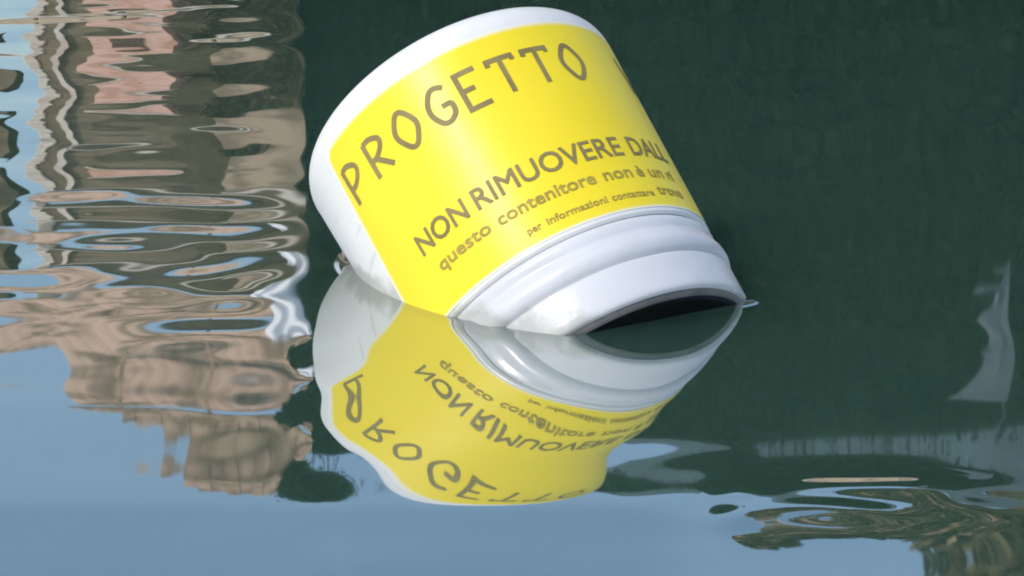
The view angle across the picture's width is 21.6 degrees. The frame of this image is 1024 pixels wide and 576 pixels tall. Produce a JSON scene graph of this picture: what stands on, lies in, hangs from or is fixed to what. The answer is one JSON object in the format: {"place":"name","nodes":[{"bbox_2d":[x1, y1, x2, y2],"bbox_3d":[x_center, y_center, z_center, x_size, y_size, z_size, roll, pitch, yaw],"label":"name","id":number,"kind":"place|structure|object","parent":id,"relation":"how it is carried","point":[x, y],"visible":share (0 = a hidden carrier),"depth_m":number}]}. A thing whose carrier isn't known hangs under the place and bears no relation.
{"place":"outdoors","nodes":[
{"label":"outdoors","id":0,"kind":"place"},
{"bbox_2d":[0,0,1023,575],"bbox_3d":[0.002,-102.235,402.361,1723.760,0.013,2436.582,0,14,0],"label":"water","id":1,"kind":"structure","parent":0,"point":[218,356],"depth_m":1.90},
{"bbox_2d":[309,7,745,334],"bbox_3d":[0.013,-0.035,2.062,0.263,0.263,0.277,-10,59,-35],"label":"plastic jar","id":2,"kind":"object","parent":1,"relation":"in","point":[456,169],"visible":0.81,"depth_m":1.97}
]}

